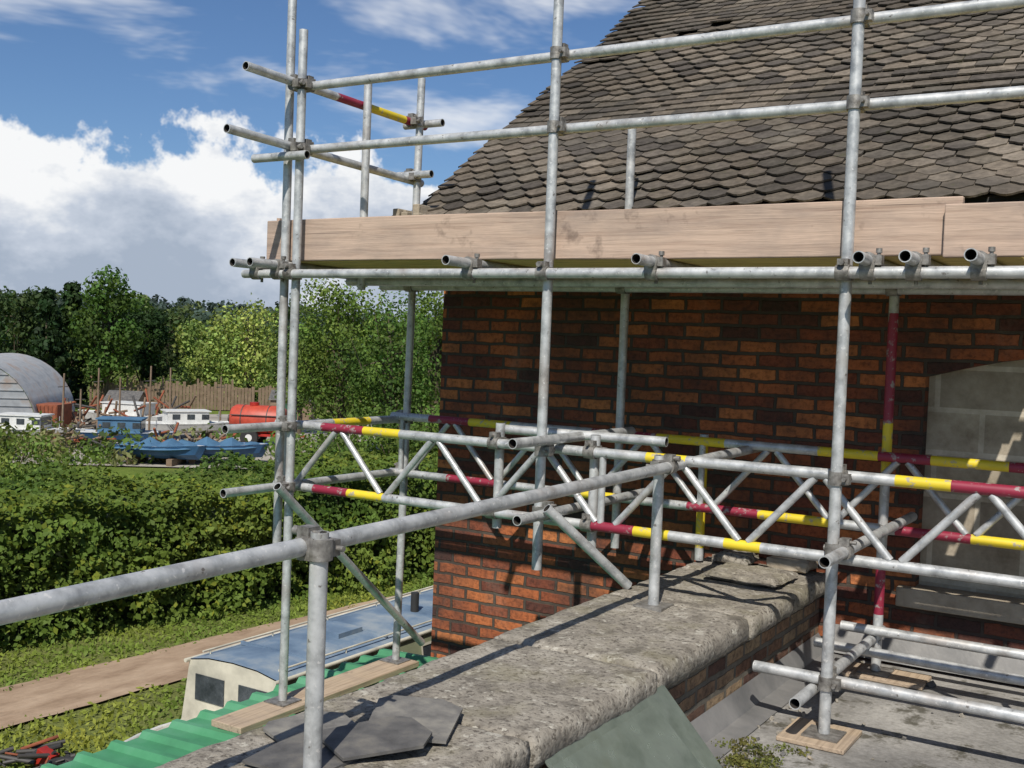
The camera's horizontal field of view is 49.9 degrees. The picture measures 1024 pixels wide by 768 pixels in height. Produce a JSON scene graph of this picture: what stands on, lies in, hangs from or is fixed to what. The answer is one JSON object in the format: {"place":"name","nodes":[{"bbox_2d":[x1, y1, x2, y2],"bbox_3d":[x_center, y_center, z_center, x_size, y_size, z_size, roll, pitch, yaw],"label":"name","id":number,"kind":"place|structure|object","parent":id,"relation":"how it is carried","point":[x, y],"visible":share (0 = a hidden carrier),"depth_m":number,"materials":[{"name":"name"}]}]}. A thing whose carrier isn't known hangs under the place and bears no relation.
{"place":"outdoors","nodes":[
{"label":"outdoors","id":0,"kind":"place"},
{"bbox_2d":[103,390,146,401],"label":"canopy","id":1,"kind":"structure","parent":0,"point":[139,396],"depth_m":56.73,"materials":[{"name":"metal"}]},
{"bbox_2d":[0,311,440,767],"bbox_3d":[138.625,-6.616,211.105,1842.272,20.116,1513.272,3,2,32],"label":"ground","id":2,"kind":"structure","parent":0,"point":[132,470],"depth_m":15.51,"materials":[{"name":"green plant"}]},
{"bbox_2d":[0,286,20,370],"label":"broadleaf tree","id":3,"kind":"object","parent":2,"relation":"on","point":[3,308],"visible":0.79,"depth_m":72.53,"materials":[{"name":"green plant"}]},
{"bbox_2d":[0,285,51,381],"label":"broadleaf tree","id":4,"kind":"object","parent":2,"relation":"on","point":[29,302],"visible":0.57,"depth_m":83.02,"materials":[{"name":"green plant"}]},
{"bbox_2d":[0,735,75,767],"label":"scrap heap","id":5,"kind":"object","parent":2,"relation":"on","point":[41,753],"visible":0.76,"depth_m":11.46,"materials":[{"name":"red metal"}]},
{"bbox_2d":[0,423,80,484],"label":"shrub","id":6,"kind":"object","parent":2,"relation":"on","point":[49,453],"visible":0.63,"depth_m":29.33,"materials":[{"name":"green plant"}]},
{"bbox_2d":[25,286,71,400],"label":"conifer tree","id":7,"kind":"object","parent":2,"relation":"on","point":[56,355],"visible":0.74,"depth_m":61.67,"materials":[{"name":"green plant"}]},
{"bbox_2d":[0,446,119,498],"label":"shrub","id":8,"kind":"object","parent":2,"relation":"on","point":[76,459],"visible":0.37,"depth_m":28.03,"materials":[{"name":"green plant"}]},
{"bbox_2d":[55,281,88,402],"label":"conifer tree","id":9,"kind":"object","parent":2,"relation":"on","point":[72,295],"visible":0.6,"depth_m":65.58,"materials":[{"name":"green plant"}]},
{"bbox_2d":[64,264,155,398],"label":"broadleaf tree","id":10,"kind":"object","parent":2,"relation":"on","point":[119,301],"visible":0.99,"depth_m":63.03,"materials":[{"name":"green plant"}]},
{"bbox_2d":[115,297,171,384],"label":"broadleaf tree","id":11,"kind":"object","parent":2,"relation":"on","point":[147,358],"visible":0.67,"depth_m":69.45,"materials":[{"name":"green plant"}]},
{"bbox_2d":[137,301,196,380],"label":"broadleaf tree","id":12,"kind":"object","parent":2,"relation":"on","point":[174,319],"visible":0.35,"depth_m":89.36,"materials":[{"name":"green plant"}]},
{"bbox_2d":[89,376,275,409],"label":"timber fence","id":13,"kind":"object","parent":2,"relation":"on","point":[216,402],"visible":0.53,"depth_m":65.78,"materials":[{"name":"brown wood"}]},
{"bbox_2d":[2,412,380,468],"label":"gravel yard","id":14,"kind":"structure","parent":2,"relation":"on","point":[214,417],"depth_m":40.85,"materials":[{"name":"beige gravel"}]},
{"bbox_2d":[0,353,77,419],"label":"arched iron hut","id":15,"kind":"object","parent":14,"relation":"on","point":[38,381],"visible":0.74,"depth_m":48.78,"materials":[{"name":"grey metal"}]},
{"bbox_2d":[0,412,84,438],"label":"cabin cruiser","id":16,"kind":"object","parent":14,"relation":"on","point":[19,421],"visible":0.42,"depth_m":42.53,"materials":[{"name":"white paint"}]},
{"bbox_2d":[36,402,71,426],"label":"red container","id":17,"kind":"object","parent":14,"relation":"on","point":[55,408],"visible":0.4,"depth_m":47.54,"materials":[{"name":"metal"}]},
{"bbox_2d":[58,373,67,425],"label":"mooring pole","id":18,"kind":"object","parent":14,"relation":"on","point":[62,416],"visible":0.77,"depth_m":44.02,"materials":[{"name":"wood"}]},
{"bbox_2d":[75,389,85,427],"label":"mooring pole","id":19,"kind":"object","parent":14,"relation":"on","point":[80,404],"visible":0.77,"depth_m":44.05,"materials":[{"name":"wood"}]},
{"bbox_2d":[50,422,117,449],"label":"scrap timber pile","id":20,"kind":"object","parent":14,"relation":"on","point":[80,437],"visible":0.45,"depth_m":41.63,"materials":[{"name":"wood"}]},
{"bbox_2d":[64,398,111,427],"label":"scrap timber pile","id":21,"kind":"object","parent":14,"relation":"on","point":[83,407],"visible":0.33,"depth_m":49.40,"materials":[{"name":"wood"}]},
{"bbox_2d":[94,368,102,427],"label":"mooring pole","id":22,"kind":"object","parent":14,"relation":"on","point":[98,381],"visible":0.77,"depth_m":46.04,"materials":[{"name":"wood"}]},
{"bbox_2d":[84,395,154,424],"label":"scrap timber pile","id":23,"kind":"object","parent":14,"relation":"on","point":[115,412],"visible":0.39,"depth_m":49.48,"materials":[{"name":"wood"}]},
{"bbox_2d":[78,400,161,428],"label":"cabin cruiser","id":24,"kind":"object","parent":14,"relation":"on","point":[129,406],"visible":0.32,"depth_m":50.53,"materials":[{"name":"white paint"}]},
{"bbox_2d":[115,377,124,415],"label":"mooring pole","id":25,"kind":"object","parent":14,"relation":"on","point":[119,410],"visible":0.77,"depth_m":47.04,"materials":[{"name":"wood"}]},
{"bbox_2d":[76,416,177,442],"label":"cabin cruiser","id":26,"kind":"object","parent":14,"relation":"on","point":[134,424],"visible":0.45,"depth_m":42.54,"materials":[{"name":"blue paint"}]},
{"bbox_2d":[145,366,155,429],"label":"mooring pole","id":27,"kind":"object","parent":14,"relation":"on","point":[149,414],"visible":0.77,"depth_m":45.03,"materials":[{"name":"wood"}]},
{"bbox_2d":[114,437,207,467],"bbox_3d":[-12.028,2.327,38.108,3.050,0.969,1.520,2,2,6],"label":"covered boat","id":28,"kind":"object","parent":14,"relation":"on","point":[172,452],"visible":0.91,"depth_m":37.70,"materials":[{"name":"blue fabric"}]},
{"bbox_2d":[167,368,173,408],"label":"mooring pole","id":29,"kind":"object","parent":14,"relation":"on","point":[170,380],"visible":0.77,"depth_m":50.06,"materials":[{"name":"wood"}]},
{"bbox_2d":[145,389,196,414],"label":"scrap timber pile","id":30,"kind":"object","parent":14,"relation":"on","point":[163,405],"visible":0.26,"depth_m":51.80,"materials":[{"name":"wood"}]},
{"bbox_2d":[146,409,228,438],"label":"cabin cruiser","id":31,"kind":"object","parent":14,"relation":"on","point":[189,418],"visible":0.68,"depth_m":47.54,"materials":[{"name":"white paint"}]},
{"bbox_2d":[143,422,235,441],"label":"scrap timber pile","id":32,"kind":"object","parent":14,"relation":"on","point":[221,437],"visible":0.23,"depth_m":42.24,"materials":[{"name":"wood"}]},
{"bbox_2d":[216,377,222,420],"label":"mooring pole","id":33,"kind":"object","parent":14,"relation":"on","point":[220,387],"visible":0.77,"depth_m":52.05,"materials":[{"name":"wood"}]},
{"bbox_2d":[178,437,268,464],"bbox_3d":[-10.281,2.358,39.151,3.250,0.969,1.520,2,2,-14],"label":"covered boat","id":34,"kind":"object","parent":14,"relation":"on","point":[255,449],"visible":0.69,"depth_m":38.82,"materials":[{"name":"blue fabric"}]},
{"bbox_2d":[228,402,304,442],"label":"tanker trailer","id":35,"kind":"object","parent":14,"relation":"on","point":[254,412],"visible":0.57,"depth_m":45.59,"materials":[{"name":"red paint"}]},
{"bbox_2d":[268,390,315,419],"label":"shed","id":36,"kind":"structure","parent":14,"relation":"on","point":[273,400],"depth_m":59.33,"materials":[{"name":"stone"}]},
{"bbox_2d":[172,318,226,400],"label":"willow tree","id":37,"kind":"object","parent":2,"relation":"on","point":[191,329],"visible":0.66,"depth_m":74.14,"materials":[{"name":"green plant"}]},
{"bbox_2d":[0,587,432,728],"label":"towpath","id":38,"kind":"structure","parent":2,"relation":"on","point":[73,689],"depth_m":14.38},
{"bbox_2d":[0,568,433,767],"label":"grass tufts","id":39,"kind":"object","parent":2,"relation":"on","point":[230,626],"visible":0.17,"depth_m":15.40,"materials":[{"name":"green plant"}]},
{"bbox_2d":[0,443,437,650],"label":"hedge","id":40,"kind":"object","parent":2,"relation":"on","point":[69,535],"visible":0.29,"depth_m":17.82,"materials":[{"name":"green plant"}]},
{"bbox_2d":[0,365,437,470],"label":"scrub","id":41,"kind":"object","parent":2,"relation":"on","point":[104,442],"visible":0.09,"depth_m":39.98,"materials":[{"name":"green plant"}]},
{"bbox_2d":[1,290,439,372],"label":"distant woodland","id":42,"kind":"object","parent":2,"relation":"on","point":[197,312],"visible":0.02,"depth_m":357.54,"materials":[{"name":"green plant"}]},
{"bbox_2d":[191,293,289,402],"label":"willow tree","id":43,"kind":"object","parent":2,"relation":"on","point":[243,345],"visible":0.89,"depth_m":69.04,"materials":[{"name":"green plant"}]},
{"bbox_2d":[263,323,330,433],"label":"broadleaf tree","id":44,"kind":"object","parent":2,"relation":"on","point":[273,358],"visible":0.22,"depth_m":51.53,"materials":[{"name":"green plant"}]},
{"bbox_2d":[267,300,326,371],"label":"broadleaf tree","id":45,"kind":"object","parent":2,"relation":"on","point":[289,303],"visible":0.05,"depth_m":87.36,"materials":[{"name":"green plant"}]},
{"bbox_2d":[261,411,371,482],"bbox_3d":[-5.305,2.130,31.034,3.771,2.623,3.486,2,2,-11],"label":"shrub","id":46,"kind":"object","parent":2,"relation":"on","point":[307,442],"visible":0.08,"depth_m":31.59,"materials":[{"name":"green plant"}]},
{"bbox_2d":[286,278,400,431],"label":"broadleaf tree","id":47,"kind":"object","parent":2,"relation":"on","point":[327,383],"visible":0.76,"depth_m":41.38,"materials":[{"name":"green plant"}]},
{"bbox_2d":[295,399,436,467],"bbox_3d":[-3.921,1.966,29.322,4.224,3.179,3.552,0,3,-44],"label":"shrub","id":48,"kind":"object","parent":2,"relation":"on","point":[341,443],"visible":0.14,"depth_m":29.23,"materials":[{"name":"green plant"}]},
{"bbox_2d":[326,294,440,454],"bbox_3d":[-4.407,0.088,38.144,4.223,6.432,4.303,3,2,32],"label":"broadleaf tree","id":49,"kind":"object","parent":2,"relation":"on","point":[365,382],"visible":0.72,"depth_m":37.56,"materials":[{"name":"green plant"}]},
{"bbox_2d":[337,396,439,461],"bbox_3d":[-2.729,1.946,30.138,3.904,3.280,4.037,3,2,32],"label":"shrub","id":50,"kind":"object","parent":2,"relation":"on","point":[429,425],"visible":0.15,"depth_m":29.87,"materials":[{"name":"green plant"}]},
{"bbox_2d":[380,291,443,427],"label":"broadleaf tree","id":51,"kind":"object","parent":2,"relation":"on","point":[437,309],"visible":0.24,"depth_m":43.48,"materials":[{"name":"green plant"}]},
{"bbox_2d":[410,412,438,453],"bbox_3d":[-1.683,2.134,31.293,4.032,2.870,4.036,3,2,32],"label":"shrub","id":52,"kind":"object","parent":2,"relation":"on","point":[434,450],"visible":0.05,"depth_m":31.04,"materials":[{"name":"green plant"}]},
{"bbox_2d":[540,598,819,767],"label":"parapet wall","id":53,"kind":"structure","parent":2,"relation":"on","point":[695,694],"depth_m":4.96,"materials":[{"name":"brick"}]},
{"bbox_2d":[152,694,528,767],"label":"coping stone","id":54,"kind":"object","parent":53,"relation":"on","point":[464,746],"visible":0.4,"depth_m":3.11,"materials":[{"name":"grey stone"}]},
{"bbox_2d":[242,731,357,767],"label":"roof slate","id":55,"kind":"object","parent":54,"relation":"on","point":[287,752],"visible":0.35,"depth_m":2.99,"materials":[{"name":"grey stone"}]},
{"bbox_2d":[263,711,354,741],"bbox_3d":[-0.562,1.012,3.198,0.255,0.010,0.300,0,5,-37],"label":"roof slate","id":56,"kind":"object","parent":54,"relation":"on","point":[278,730],"visible":0.45,"depth_m":3.25,"materials":[{"name":"grey stone"}]},
{"bbox_2d":[322,715,431,760],"bbox_3d":[-0.380,1.000,3.113,0.300,0.010,0.225,-2,6,-30],"label":"roof slate","id":57,"kind":"object","parent":54,"relation":"on","point":[381,736],"visible":0.9,"depth_m":3.10,"materials":[{"name":"grey stone"}]},
{"bbox_2d":[369,695,462,743],"bbox_3d":[-0.291,1.006,3.314,0.265,0.010,0.340,5,4,3],"label":"roof slate","id":58,"kind":"object","parent":54,"relation":"on","point":[438,718],"visible":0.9,"depth_m":3.35,"materials":[{"name":"grey stone"}]},
{"bbox_2d":[346,639,657,767],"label":"coping stone","id":59,"kind":"object","parent":53,"relation":"on","point":[545,704],"visible":0.83,"depth_m":3.73,"materials":[{"name":"grey stone"}]},
{"bbox_2d":[494,594,748,687],"bbox_3d":[0.487,1.072,4.638,0.739,0.123,1.000,3,2,32],"label":"coping stone","id":60,"kind":"object","parent":53,"relation":"on","point":[671,645],"visible":0.83,"depth_m":4.50,"materials":[{"name":"grey stone"}]},
{"bbox_2d":[0,445,760,767],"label":"handrail","id":61,"kind":"object","parent":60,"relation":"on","point":[316,547],"visible":0.88,"depth_m":2.90,"materials":[{"name":"metal"}]},
{"bbox_2d":[610,567,809,638],"bbox_3d":[0.984,1.067,5.435,0.746,0.117,0.885,3,2,32],"label":"coping stone","id":62,"kind":"object","parent":53,"relation":"on","point":[760,609],"visible":0.71,"depth_m":5.31,"materials":[{"name":"grey stone"}]},
{"bbox_2d":[703,562,797,587],"bbox_3d":[1.232,0.985,5.689,0.412,0.055,0.368,3,2,32],"label":"loose stone slab","id":63,"kind":"object","parent":62,"relation":"on","point":[767,576],"depth_m":5.61,"materials":[{"name":"grey stone"}]},
{"bbox_2d":[684,557,825,602],"bbox_3d":[1.324,1.060,5.984,0.738,0.116,0.413,3,2,32],"label":"coping stone","id":64,"kind":"object","parent":53,"relation":"on","point":[814,581],"visible":0.2,"depth_m":5.82,"materials":[{"name":"grey stone"}]},
{"bbox_2d":[713,549,760,564],"bbox_3d":[1.247,0.963,6.108,0.227,0.065,0.218,3,2,32],"label":"loose stone slab","id":65,"kind":"object","parent":64,"relation":"on","point":[727,556],"depth_m":6.05,"materials":[{"name":"grey stone"}]},
{"bbox_2d":[767,555,817,573],"bbox_3d":[1.517,0.966,5.956,0.244,0.088,0.207,3,2,32],"label":"loose stone slab","id":66,"kind":"object","parent":64,"relation":"on","point":[796,565],"depth_m":5.88,"materials":[{"name":"grey stone"}]},
{"bbox_3d":[-2.881,3.139,4.144,0.200,2.420,7.970,3,2,32],"label":"support wall","id":67,"kind":"object","parent":2,"relation":"on","visible":0},
{"bbox_2d":[40,648,439,767],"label":"corrugated sheet","id":68,"kind":"object","parent":67,"relation":"on","point":[174,740],"visible":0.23,"depth_m":5.75,"materials":[{"name":"green paint"}]},
{"bbox_2d":[211,660,418,733],"bbox_3d":[-1.104,1.810,6.499,0.220,0.036,1.570,3,2,32],"label":"wooden plank","id":69,"kind":"object","parent":68,"relation":"on","point":[244,720],"visible":0.65,"depth_m":6.38,"materials":[{"name":"brown wood"}]},
{"bbox_2d":[0,0,644,321],"label":"sky","id":70,"kind":"structure","parent":0,"point":[116,150],"materials":[{"name":"blue"}]},
{"bbox_2d":[431,291,1023,686],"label":"brick walls","id":71,"kind":"structure","parent":0,"point":[759,367],"depth_m":6.42,"materials":[{"name":"brown brick"}]},
{"bbox_2d":[492,0,1023,209],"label":"roof deck","id":72,"kind":"structure","parent":71,"relation":"on","point":[765,202],"depth_m":6.26,"materials":[{"name":"wood"}]},
{"bbox_2d":[392,6,645,215],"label":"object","id":73,"kind":"object","parent":72,"relation":"attached to","point":[419,209],"visible":0.07,"depth_m":7.03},
{"bbox_2d":[421,0,1023,214],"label":"roof tiles","id":74,"kind":"object","parent":72,"relation":"on","point":[767,160],"visible":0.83,"depth_m":6.89,"materials":[{"name":"tile"}]},
{"bbox_2d":[572,194,1023,210],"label":"eaves fascia","id":75,"kind":"structure","parent":72,"relation":"attached to","point":[999,197],"depth_m":5.36,"materials":[{"name":"wood"}]},
{"bbox_2d":[719,657,1023,767],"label":"flat roof","id":76,"kind":"structure","parent":71,"relation":"attached to","point":[943,738],"depth_m":4.77,"materials":[{"name":"felt"},{"name":"moss"}]},
{"bbox_2d":[220,0,1023,754],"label":"scaffolding","id":77,"kind":"object","parent":76,"relation":"on","point":[850,244],"visible":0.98,"depth_m":5.29,"materials":[{"name":"metal"}]},
{"bbox_2d":[551,704,702,767],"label":"glass sheet","id":78,"kind":"object","parent":76,"relation":"on","point":[648,737],"visible":1,"depth_m":3.67,"materials":[{"name":"green glass"}]},
{"bbox_2d":[545,685,721,767],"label":"glass sheet","id":79,"kind":"object","parent":76,"relation":"on","point":[662,700],"visible":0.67,"depth_m":3.92,"materials":[{"name":"glass"}]},
{"bbox_2d":[711,736,812,767],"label":"moss","id":80,"kind":"object","parent":76,"relation":"on","point":[741,760],"visible":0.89,"depth_m":4.38,"materials":[{"name":"green plant"}]},
{"bbox_2d":[720,661,964,767],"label":"rubble","id":81,"kind":"object","parent":76,"relation":"on","point":[931,684],"visible":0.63,"depth_m":4.82,"materials":[{"name":"stone"}]},
{"bbox_2d":[690,624,1023,759],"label":"lead flashing","id":82,"kind":"object","parent":76,"relation":"on","point":[746,709],"visible":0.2,"depth_m":5.23,"materials":[{"name":"grey metal"}]},
{"bbox_2d":[895,584,1023,624],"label":"window sill","id":83,"kind":"structure","parent":71,"relation":"attached to","point":[970,604],"depth_m":5.59,"materials":[{"name":"grey stone"}]},
{"bbox_2d":[919,360,1023,598],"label":"blocked window","id":84,"kind":"structure","parent":71,"relation":"attached to","point":[976,412],"depth_m":5.69,"materials":[{"name":"concrete"}]},
{"label":"canal water","id":85,"kind":"structure","parent":0,"visible":0},
{"bbox_2d":[124,586,432,741],"bbox_3d":[-1.082,3.588,13.620,1.800,2.200,9.018,3,2,32],"label":"canal boat","id":86,"kind":"object","parent":85,"relation":"on","point":[220,677],"visible":0.27,"depth_m":11.43,"materials":[{"name":"beige paint"}]}
]}

